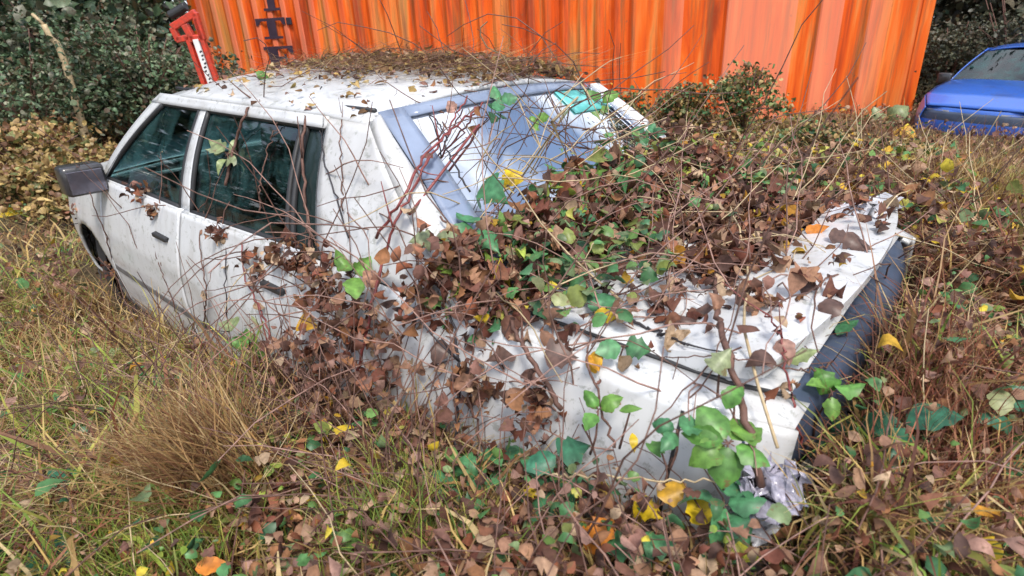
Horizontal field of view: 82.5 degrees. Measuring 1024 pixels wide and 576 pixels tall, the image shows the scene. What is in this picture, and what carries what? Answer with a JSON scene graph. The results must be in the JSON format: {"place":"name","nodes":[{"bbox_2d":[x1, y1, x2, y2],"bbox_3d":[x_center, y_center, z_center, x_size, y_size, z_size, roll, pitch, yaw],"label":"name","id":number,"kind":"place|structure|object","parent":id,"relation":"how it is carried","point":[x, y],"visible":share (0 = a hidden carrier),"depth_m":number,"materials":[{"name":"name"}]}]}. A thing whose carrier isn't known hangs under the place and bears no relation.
{"place":"outdoors","nodes":[
{"label":"outdoors","id":0,"kind":"place"},
{"bbox_2d":[0,20,1023,575],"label":"ground","id":1,"kind":"structure","parent":0,"point":[118,308],"depth_m":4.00,"materials":[{"name":"plant"}]},
{"bbox_2d":[11,188,70,214],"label":"bush","id":2,"kind":"object","parent":1,"relation":"on","point":[58,202],"visible":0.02,"depth_m":4.94,"materials":[{"name":"brown plant"}]},
{"bbox_2d":[0,523,86,575],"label":"grass","id":3,"kind":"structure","parent":1,"relation":"on","point":[57,544],"depth_m":1.21,"materials":[{"name":"plant"}]},
{"bbox_2d":[0,110,115,179],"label":"bush","id":4,"kind":"object","parent":1,"relation":"on","point":[18,138],"visible":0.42,"depth_m":5.70,"materials":[{"name":"yellow plant"}]},
{"bbox_2d":[0,139,116,226],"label":"bush","id":5,"kind":"object","parent":1,"relation":"on","point":[21,180],"visible":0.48,"depth_m":5.04,"materials":[{"name":"yellow plant"}]},
{"bbox_2d":[31,13,92,152],"bbox_3d":[-5.007,-2.208,6.551,0.213,1.598,0.096,-9,25,-17],"label":"dead branch","id":6,"kind":"object","parent":1,"relation":"on","point":[47,31],"visible":0.59,"depth_m":6.47,"materials":[{"name":"wood"}]},
{"bbox_2d":[0,0,143,144],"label":"bush","id":7,"kind":"object","parent":1,"relation":"on","point":[39,103],"visible":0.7,"depth_m":6.44,"materials":[{"name":"green plant"}]},
{"bbox_2d":[0,368,145,465],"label":"grass tuft","id":8,"kind":"object","parent":1,"relation":"on","point":[71,414],"visible":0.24,"depth_m":1.87,"materials":[{"name":"plant"}]},
{"bbox_2d":[0,0,161,141],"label":"bush","id":9,"kind":"object","parent":1,"relation":"on","point":[55,23],"visible":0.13,"depth_m":7.39,"materials":[{"name":"green plant"}]},
{"bbox_2d":[0,0,168,139],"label":"bush","id":10,"kind":"object","parent":1,"relation":"on","point":[65,4],"visible":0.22,"depth_m":7.43,"materials":[{"name":"green plant"}]},
{"bbox_2d":[0,0,195,122],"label":"bush","id":11,"kind":"object","parent":1,"relation":"on","point":[149,10],"visible":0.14,"depth_m":9.23,"materials":[{"name":"green plant"}]},
{"bbox_2d":[33,3,256,138],"bbox_3d":[-4.498,-2.744,7.412,2.436,1.826,2.174,-6,25,-10],"label":"bush","id":12,"kind":"object","parent":1,"relation":"on","point":[167,60],"visible":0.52,"depth_m":6.96,"materials":[{"name":"green plant"}]},
{"bbox_2d":[108,57,200,132],"bbox_3d":[-4.333,-2.414,7.522,1.195,1.072,1.152,4,25,10],"label":"bush","id":13,"kind":"object","parent":1,"relation":"on","point":[172,86],"visible":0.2,"depth_m":7.25,"materials":[{"name":"green plant"}]},
{"bbox_2d":[5,427,319,575],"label":"grass tuft","id":14,"kind":"object","parent":1,"relation":"on","point":[174,549],"visible":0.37,"depth_m":1.20,"materials":[{"name":"plant"}]},
{"bbox_2d":[0,37,335,575],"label":"twig tangle","id":15,"kind":"object","parent":1,"relation":"on","point":[64,485],"visible":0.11,"depth_m":1.53,"materials":[{"name":"plant"}]},
{"bbox_2d":[14,346,322,546],"bbox_3d":[-0.744,0.374,1.345,0.636,0.463,0.602,-4,24,-6],"label":"grass tuft","id":16,"kind":"object","parent":1,"relation":"on","point":[193,440],"visible":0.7,"depth_m":1.29,"materials":[{"name":"plant"}]},
{"bbox_2d":[0,262,358,569],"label":"twig tangle","id":17,"kind":"object","parent":1,"relation":"on","point":[174,342],"visible":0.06,"depth_m":1.89,"materials":[{"name":"plant"}]},
{"bbox_2d":[167,2,219,84],"bbox_3d":[-3.344,-2.256,6.360,0.480,1.545,0.144,-4,24,-8],"label":"red lever","id":18,"kind":"object","parent":1,"relation":"on","point":[199,50],"visible":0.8,"depth_m":6.15,"materials":[{"name":"metal"}]},
{"bbox_2d":[195,556,225,575],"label":"fallen leaf","id":19,"kind":"object","parent":1,"relation":"on","point":[207,567],"visible":0.84,"depth_m":1.13,"materials":[{"name":"plant"}]},
{"bbox_2d":[0,363,560,575],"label":"twig tangle","id":20,"kind":"object","parent":1,"relation":"on","point":[342,556],"visible":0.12,"depth_m":1.20,"materials":[{"name":"wood"}]},
{"bbox_2d":[111,165,516,546],"bbox_3d":[-0.598,0.368,1.715,1.690,1.402,0.905,18,30,36],"label":"twig tangle","id":21,"kind":"object","parent":1,"relation":"on","point":[300,388],"visible":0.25,"depth_m":1.50,"materials":[{"name":"plant"}]},
{"bbox_2d":[235,403,527,575],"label":"grass tuft","id":22,"kind":"object","parent":1,"relation":"on","point":[374,516],"visible":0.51,"depth_m":1.12,"materials":[{"name":"plant"}]},
{"bbox_2d":[103,36,670,552],"bbox_3d":[-0.427,0.290,1.641,1.154,1.818,2.308,-19,30,-35],"label":"twig tangle","id":23,"kind":"object","parent":1,"relation":"on","point":[283,314],"visible":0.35,"depth_m":1.36,"materials":[{"name":"plant"}]},
{"bbox_2d":[0,102,806,575],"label":"twig tangle","id":24,"kind":"object","parent":1,"relation":"on","point":[256,288],"visible":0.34,"depth_m":1.65,"materials":[{"name":"plant"}]},
{"bbox_2d":[65,107,778,444],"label":"dead bramble leaves","id":25,"kind":"object","parent":1,"relation":"on","point":[428,280],"visible":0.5,"depth_m":1.50,"materials":[{"name":"brown plant"}]},
{"bbox_2d":[431,452,495,511],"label":"bramble sprig","id":26,"kind":"object","parent":1,"relation":"on","point":[467,463],"visible":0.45,"depth_m":1.23,"materials":[{"name":"plant"}]},
{"bbox_2d":[54,65,915,575],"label":"abandoned car","id":27,"kind":"object","parent":1,"relation":"on","point":[164,123],"visible":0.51,"depth_m":1.73,"materials":[{"name":"white paint"}]},
{"bbox_2d":[205,139,236,174],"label":"bramble sprig","id":28,"kind":"object","parent":27,"relation":"on","point":[216,149],"visible":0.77,"depth_m":2.08,"materials":[{"name":"plant"}]},
{"bbox_2d":[236,234,270,395],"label":"bramble cane","id":29,"kind":"object","parent":27,"relation":"on","point":[258,306],"visible":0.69,"depth_m":1.95,"materials":[{"name":"red plant"}]},
{"bbox_2d":[297,83,325,280],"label":"bramble cane","id":30,"kind":"object","parent":27,"relation":"on","point":[301,140],"visible":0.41,"depth_m":1.80,"materials":[{"name":"brown plant"}]},
{"bbox_2d":[334,249,372,299],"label":"bramble sprig","id":31,"kind":"object","parent":27,"relation":"on","point":[354,287],"visible":0.88,"depth_m":1.57,"materials":[{"name":"plant"}]},
{"bbox_2d":[177,30,648,117],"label":"leaf litter","id":32,"kind":"object","parent":27,"relation":"on","point":[389,58],"visible":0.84,"depth_m":2.30,"materials":[{"name":"plant"}]},
{"bbox_2d":[408,229,456,251],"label":"bramble sprig","id":33,"kind":"object","parent":27,"relation":"on","point":[421,237],"visible":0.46,"depth_m":1.43,"materials":[{"name":"plant"}]},
{"bbox_2d":[375,85,506,238],"bbox_3d":[-0.123,-0.429,1.813,0.139,0.331,0.862,10,27,24],"label":"bramble cane","id":34,"kind":"object","parent":27,"relation":"on","point":[476,110],"visible":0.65,"depth_m":1.56,"materials":[{"name":"red plant"}]},
{"bbox_2d":[418,300,474,451],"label":"bramble cane","id":35,"kind":"object","parent":27,"relation":"on","point":[456,357],"visible":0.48,"depth_m":1.37,"materials":[{"name":"brown plant"}]},
{"bbox_2d":[453,293,500,451],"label":"bramble cane","id":36,"kind":"object","parent":27,"relation":"on","point":[464,378],"visible":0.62,"depth_m":1.33,"materials":[{"name":"brown plant"}]},
{"bbox_2d":[454,212,504,254],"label":"bramble sprig","id":37,"kind":"object","parent":27,"relation":"on","point":[463,225],"visible":0.64,"depth_m":1.50,"materials":[{"name":"plant"}]},
{"bbox_2d":[228,1,734,187],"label":"twig tangle","id":38,"kind":"object","parent":27,"relation":"on","point":[420,64],"visible":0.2,"depth_m":2.32,"materials":[{"name":"plant"}]},
{"bbox_2d":[476,172,508,214],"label":"bramble sprig","id":39,"kind":"object","parent":27,"relation":"on","point":[494,190],"visible":0.75,"depth_m":1.61,"materials":[{"name":"plant"}]},
{"bbox_2d":[439,216,562,410],"bbox_3d":[0.001,0.025,1.370,0.143,0.294,0.521,-16,28,-30],"label":"bramble cane","id":40,"kind":"object","parent":27,"relation":"on","point":[515,331],"visible":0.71,"depth_m":1.29,"materials":[{"name":"brown plant"}]},
{"bbox_2d":[490,86,517,110],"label":"bramble sprig","id":41,"kind":"object","parent":27,"relation":"on","point":[509,99],"visible":0.88,"depth_m":1.89,"materials":[{"name":"plant"}]},
{"bbox_2d":[544,338,578,368],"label":"fallen leaf","id":42,"kind":"object","parent":27,"relation":"on","point":[554,358],"visible":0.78,"depth_m":1.21,"materials":[{"name":"plant"}]},
{"bbox_2d":[588,293,616,312],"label":"bramble sprig","id":43,"kind":"object","parent":27,"relation":"on","point":[606,300],"visible":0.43,"depth_m":1.35,"materials":[{"name":"plant"}]},
{"bbox_2d":[595,335,651,359],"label":"bramble sprig","id":44,"kind":"object","parent":27,"relation":"on","point":[608,348],"visible":0.88,"depth_m":1.17,"materials":[{"name":"plant"}]},
{"bbox_2d":[424,138,899,404],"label":"leaf litter","id":45,"kind":"object","parent":27,"relation":"on","point":[799,277],"visible":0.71,"depth_m":1.60,"materials":[{"name":"plant"}]},
{"bbox_2d":[572,289,628,447],"bbox_3d":[0.188,0.120,1.230,0.109,0.247,0.368,-2,24,-3],"label":"bramble cane","id":46,"kind":"object","parent":45,"relation":"on","point":[610,318],"visible":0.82,"depth_m":1.17,"materials":[{"name":"brown plant"}]},
{"bbox_2d":[582,390,622,454],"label":"bramble sprig","id":47,"kind":"object","parent":46,"relation":"attached to","point":[610,403],"visible":1,"depth_m":1.11,"materials":[{"name":"plant"}]},
{"bbox_2d":[704,347,731,396],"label":"bramble sprig","id":48,"kind":"object","parent":27,"relation":"on","point":[719,363],"visible":0.95,"depth_m":1.04,"materials":[{"name":"plant"}]},
{"bbox_2d":[721,386,744,417],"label":"bramble sprig","id":49,"kind":"object","parent":27,"relation":"on","point":[732,399],"visible":0.77,"depth_m":1.00,"materials":[{"name":"plant"}]},
{"bbox_2d":[702,228,765,487],"bbox_3d":[0.531,0.023,1.454,0.113,0.191,1.135,6,25,15],"label":"bramble cane","id":50,"kind":"object","parent":27,"relation":"on","point":[718,301],"visible":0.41,"depth_m":1.05,"materials":[{"name":"brown plant"}]},
{"bbox_2d":[632,184,835,273],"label":"leaf litter","id":51,"kind":"object","parent":27,"relation":"on","point":[692,228],"visible":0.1,"depth_m":1.81,"materials":[{"name":"plant"}]},
{"bbox_2d":[505,125,809,326],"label":"bramble leaves","id":52,"kind":"object","parent":51,"relation":"on","point":[578,295],"visible":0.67,"depth_m":1.48,"materials":[{"name":"green plant"}]},
{"bbox_2d":[745,349,775,367],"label":"fallen leaf","id":53,"kind":"object","parent":27,"relation":"on","point":[757,354],"visible":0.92,"depth_m":1.07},
{"bbox_2d":[722,281,804,448],"bbox_3d":[0.502,0.148,1.166,0.103,0.296,0.203,-6,25,-11],"label":"bramble cane","id":54,"kind":"object","parent":27,"relation":"on","point":[785,348],"visible":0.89,"depth_m":1.11,"materials":[{"name":"red plant"}]},
{"bbox_2d":[659,336,878,412],"bbox_3d":[0.592,0.153,1.160,0.561,0.159,0.212,-9,25,-17],"label":"bramble cane","id":55,"kind":"object","parent":27,"relation":"on","point":[810,367],"visible":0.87,"depth_m":1.15,"materials":[{"name":"brown plant"}]},
{"bbox_2d":[735,453,813,525],"bbox_3d":[0.447,0.338,1.006,0.133,0.089,0.135,-2,24,-2],"label":"plastic scrap","id":56,"kind":"object","parent":27,"relation":"on","point":[771,493],"visible":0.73,"depth_m":0.98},
{"bbox_2d":[817,298,843,319],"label":"fallen leaf","id":57,"kind":"object","parent":27,"relation":"on","point":[832,307],"visible":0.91,"depth_m":1.24,"materials":[{"name":"plant"}]},
{"bbox_2d":[809,417,855,479],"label":"bramble sprig","id":58,"kind":"object","parent":27,"relation":"on","point":[838,427],"visible":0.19,"depth_m":1.35,"materials":[{"name":"plant"}]},
{"bbox_2d":[806,367,864,435],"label":"bramble sprig","id":59,"kind":"object","parent":27,"relation":"on","point":[833,384],"visible":0.99,"depth_m":1.16,"materials":[{"name":"plant"}]},
{"bbox_2d":[842,232,872,250],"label":"fallen leaf","id":60,"kind":"object","parent":27,"relation":"on","point":[853,241],"visible":0.91,"depth_m":1.59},
{"bbox_2d":[829,192,904,217],"bbox_3d":[1.174,-0.259,1.947,0.310,0.125,0.226,-14,27,-26],"label":"plastic scrap","id":61,"kind":"object","parent":27,"relation":"on","point":[870,207],"visible":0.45,"depth_m":1.92,"materials":[{"name":"plastic"}]},
{"bbox_2d":[474,444,525,485],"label":"bramble sprig","id":62,"kind":"object","parent":1,"relation":"on","point":[512,451],"visible":0.27,"depth_m":1.32,"materials":[{"name":"plant"}]},
{"bbox_2d":[127,339,877,575],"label":"twig tangle","id":63,"kind":"object","parent":1,"relation":"on","point":[578,540],"visible":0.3,"depth_m":1.01,"materials":[{"name":"plant"}]},
{"bbox_2d":[657,481,685,506],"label":"fallen leaf","id":64,"kind":"object","parent":63,"relation":"on","point":[673,491],"visible":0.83,"depth_m":1.03,"materials":[{"name":"plant"}]},
{"bbox_2d":[0,94,1023,575],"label":"leaf litter","id":65,"kind":"object","parent":1,"relation":"on","point":[542,564],"visible":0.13,"depth_m":1.35,"materials":[{"name":"plant"}]},
{"bbox_2d":[0,220,1023,575],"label":"bramble leaves","id":66,"kind":"object","parent":1,"relation":"on","point":[778,512],"visible":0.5,"depth_m":1.17,"materials":[{"name":"green plant"}]},
{"bbox_2d":[0,159,1023,575],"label":"weeds","id":67,"kind":"object","parent":1,"relation":"on","point":[566,529],"visible":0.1,"depth_m":1.19,"materials":[{"name":"green plant"}]},
{"bbox_2d":[317,25,716,269],"bbox_3d":[0.102,-0.187,2.282,0.975,1.518,2.027,18,30,36],"label":"twig tangle","id":68,"kind":"object","parent":1,"relation":"on","point":[609,92],"visible":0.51,"depth_m":1.87,"materials":[{"name":"plant"}]},
{"bbox_2d":[70,152,1016,575],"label":"twig tangle","id":69,"kind":"object","parent":1,"relation":"on","point":[326,478],"visible":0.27,"depth_m":1.16,"materials":[{"name":"plant"}]},
{"bbox_2d":[519,457,595,520],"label":"bramble sprig","id":70,"kind":"object","parent":1,"relation":"on","point":[543,500],"visible":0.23,"depth_m":1.17,"materials":[{"name":"plant"}]},
{"bbox_2d":[187,0,935,119],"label":"shipping container","id":71,"kind":"object","parent":1,"relation":"on","point":[833,36],"visible":0.41,"depth_m":9.32,"materials":[{"name":"orange metal"}]},
{"bbox_2d":[197,224,1023,575],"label":"leaf litter","id":72,"kind":"object","parent":1,"relation":"on","point":[709,566],"visible":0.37,"depth_m":1.06,"materials":[{"name":"plant"}]},
{"bbox_2d":[347,95,467,409],"bbox_3d":[-0.233,-0.086,1.723,0.215,0.856,0.626,16,29,33],"label":"bramble cane","id":73,"kind":"object","parent":72,"relation":"on","point":[374,284],"visible":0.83,"depth_m":1.52,"materials":[{"name":"red plant"}]},
{"bbox_2d":[524,435,590,490],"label":"bramble sprig","id":74,"kind":"object","parent":72,"relation":"on","point":[573,450],"visible":0.76,"depth_m":1.16,"materials":[{"name":"plant"}]},
{"bbox_2d":[582,516,614,554],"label":"fallen leaf","id":75,"kind":"object","parent":72,"relation":"on","point":[606,540],"visible":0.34,"depth_m":1.00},
{"bbox_2d":[519,472,714,482],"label":"dry stalk","id":76,"kind":"object","parent":72,"relation":"on","point":[594,475],"visible":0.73,"depth_m":1.02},
{"bbox_2d":[685,496,711,524],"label":"fallen leaf","id":77,"kind":"object","parent":72,"relation":"on","point":[691,506],"visible":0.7,"depth_m":1.00,"materials":[{"name":"plant"}]},
{"bbox_2d":[209,70,1011,575],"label":"twig tangle","id":78,"kind":"object","parent":1,"relation":"on","point":[667,216],"visible":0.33,"depth_m":1.61,"materials":[{"name":"plant"}]},
{"bbox_2d":[219,300,1023,575],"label":"twig tangle","id":79,"kind":"object","parent":1,"relation":"on","point":[879,535],"visible":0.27,"depth_m":1.03,"materials":[{"name":"plant"}]},
{"bbox_2d":[616,85,660,125],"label":"bush","id":80,"kind":"object","parent":1,"relation":"on","point":[641,111],"visible":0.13,"depth_m":7.66,"materials":[{"name":"brown plant"}]},
{"bbox_2d":[606,530,675,572],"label":"bramble sprig","id":81,"kind":"object","parent":1,"relation":"on","point":[648,546],"visible":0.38,"depth_m":0.97,"materials":[{"name":"plant"}]},
{"bbox_2d":[280,43,1023,575],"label":"twig tangle","id":82,"kind":"object","parent":1,"relation":"on","point":[674,275],"visible":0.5,"depth_m":1.36,"materials":[{"name":"plant"}]},
{"bbox_2d":[317,0,1023,256],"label":"twig tangle","id":83,"kind":"object","parent":1,"relation":"on","point":[739,144],"visible":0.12,"depth_m":2.24,"materials":[{"name":"plant"}]},
{"bbox_2d":[344,47,1003,382],"bbox_3d":[0.442,-0.078,2.093,2.445,1.483,1.608,-12,26,-23],"label":"twig tangle","id":84,"kind":"object","parent":1,"relation":"on","point":[531,307],"visible":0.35,"depth_m":1.75,"materials":[{"name":"wood"}]},
{"bbox_2d":[652,74,723,137],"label":"bush","id":85,"kind":"object","parent":1,"relation":"on","point":[678,107],"visible":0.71,"depth_m":7.37,"materials":[{"name":"green plant"}]},
{"bbox_2d":[679,480,766,546],"bbox_3d":[0.360,0.407,1.003,0.105,0.140,0.111,-13,27,-26],"label":"bramble sprig","id":86,"kind":"object","parent":1,"relation":"on","point":[742,507],"visible":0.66,"depth_m":0.97,"materials":[{"name":"plant"}]},
{"bbox_2d":[681,405,770,490],"bbox_3d":[0.354,0.279,0.985,0.136,0.134,0.092,1,24,5],"label":"bramble sprig","id":87,"kind":"object","parent":86,"relation":"on","point":[717,460],"visible":0.98,"depth_m":0.96,"materials":[{"name":"plant"}]},
{"bbox_2d":[652,413,702,470],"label":"bramble sprig","id":88,"kind":"object","parent":87,"relation":"attached to","point":[670,439],"visible":0.97,"depth_m":0.99,"materials":[{"name":"plant"}]},
{"bbox_2d":[724,541,761,562],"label":"fallen leaf","id":89,"kind":"object","parent":1,"relation":"on","point":[743,547],"visible":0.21,"depth_m":1.03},
{"bbox_2d":[732,511,780,546],"bbox_3d":[0.435,0.428,1.049,0.091,0.048,0.092,-1,24,1],"label":"plastic scrap","id":90,"kind":"object","parent":89,"relation":"on","point":[760,532],"visible":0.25,"depth_m":1.03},
{"bbox_2d":[467,21,1023,327],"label":"twig tangle","id":91,"kind":"object","parent":1,"relation":"on","point":[610,291],"visible":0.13,"depth_m":2.19,"materials":[{"name":"plant"}]},
{"bbox_2d":[704,60,797,139],"bbox_3d":[2.879,-2.251,7.093,1.071,0.962,1.123,-13,27,-25],"label":"bush","id":92,"kind":"object","parent":1,"relation":"on","point":[742,102],"visible":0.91,"depth_m":7.01,"materials":[{"name":"green plant"}]},
{"bbox_2d":[730,206,778,448],"bbox_3d":[1.317,-0.711,3.901,0.066,0.870,6.363,6,25,15],"label":"bramble cane","id":93,"kind":"object","parent":1,"relation":"on","point":[758,385],"visible":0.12,"depth_m":1.06,"materials":[{"name":"brown plant"}]},
{"bbox_2d":[752,113,876,155],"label":"bush","id":94,"kind":"object","parent":1,"relation":"on","point":[808,128],"visible":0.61,"depth_m":6.46,"materials":[{"name":"brown plant"}]},
{"bbox_2d":[612,72,1023,568],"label":"twig tangle","id":95,"kind":"object","parent":1,"relation":"on","point":[847,440],"visible":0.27,"depth_m":1.24,"materials":[{"name":"plant"}]},
{"bbox_2d":[664,124,1023,291],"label":"leaf litter","id":96,"kind":"object","parent":1,"relation":"on","point":[929,195],"visible":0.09,"depth_m":2.69,"materials":[{"name":"plant"}]},
{"bbox_2d":[872,105,908,125],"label":"bramble sprig","id":97,"kind":"object","parent":1,"relation":"on","point":[901,110],"visible":0.26,"depth_m":8.17,"materials":[{"name":"plant"}]},
{"bbox_2d":[845,136,961,163],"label":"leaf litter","id":98,"kind":"object","parent":1,"relation":"on","point":[893,144],"visible":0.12,"depth_m":5.84,"materials":[{"name":"brown plant"}]},
{"bbox_2d":[796,270,1023,575],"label":"grass tuft","id":99,"kind":"object","parent":1,"relation":"on","point":[949,396],"visible":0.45,"depth_m":1.14,"materials":[{"name":"plant"}]},
{"bbox_2d":[859,403,963,467],"bbox_3d":[0.757,0.294,1.110,0.157,0.123,0.128,13,28,28],"label":"bramble sprig","id":100,"kind":"object","parent":1,"relation":"on","point":[939,413],"visible":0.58,"depth_m":1.11,"materials":[{"name":"plant"}]},
{"bbox_2d":[877,121,1023,228],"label":"grass tuft","id":101,"kind":"object","parent":1,"relation":"on","point":[1003,177],"visible":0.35,"depth_m":2.61,"materials":[{"name":"plant"}]},
{"bbox_2d":[913,7,1023,105],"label":"bush","id":102,"kind":"object","parent":1,"relation":"on","point":[933,62],"visible":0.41,"depth_m":9.04,"materials":[{"name":"green plant"}]},
{"bbox_2d":[914,42,1023,136],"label":"blue car","id":103,"kind":"object","parent":1,"relation":"on","point":[984,77],"visible":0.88,"depth_m":7.64,"materials":[{"name":"paint"}]},
{"bbox_2d":[918,0,1023,83],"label":"tree","id":104,"kind":"object","parent":1,"relation":"on","point":[1011,3],"visible":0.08,"depth_m":10.09,"materials":[{"name":"green plant"}]},
{"bbox_2d":[925,0,1023,83],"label":"bush","id":105,"kind":"object","parent":1,"relation":"on","point":[1019,39],"visible":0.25,"depth_m":9.01,"materials":[{"name":"green plant"}]},
{"bbox_2d":[926,0,1023,77],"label":"tree","id":106,"kind":"object","parent":1,"relation":"on","point":[953,8],"visible":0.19,"depth_m":12.32,"materials":[{"name":"green plant"}]},
{"bbox_2d":[977,385,1023,445],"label":"bramble sprig","id":107,"kind":"object","parent":1,"relation":"on","point":[1004,424],"visible":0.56,"depth_m":1.11,"materials":[{"name":"plant"}]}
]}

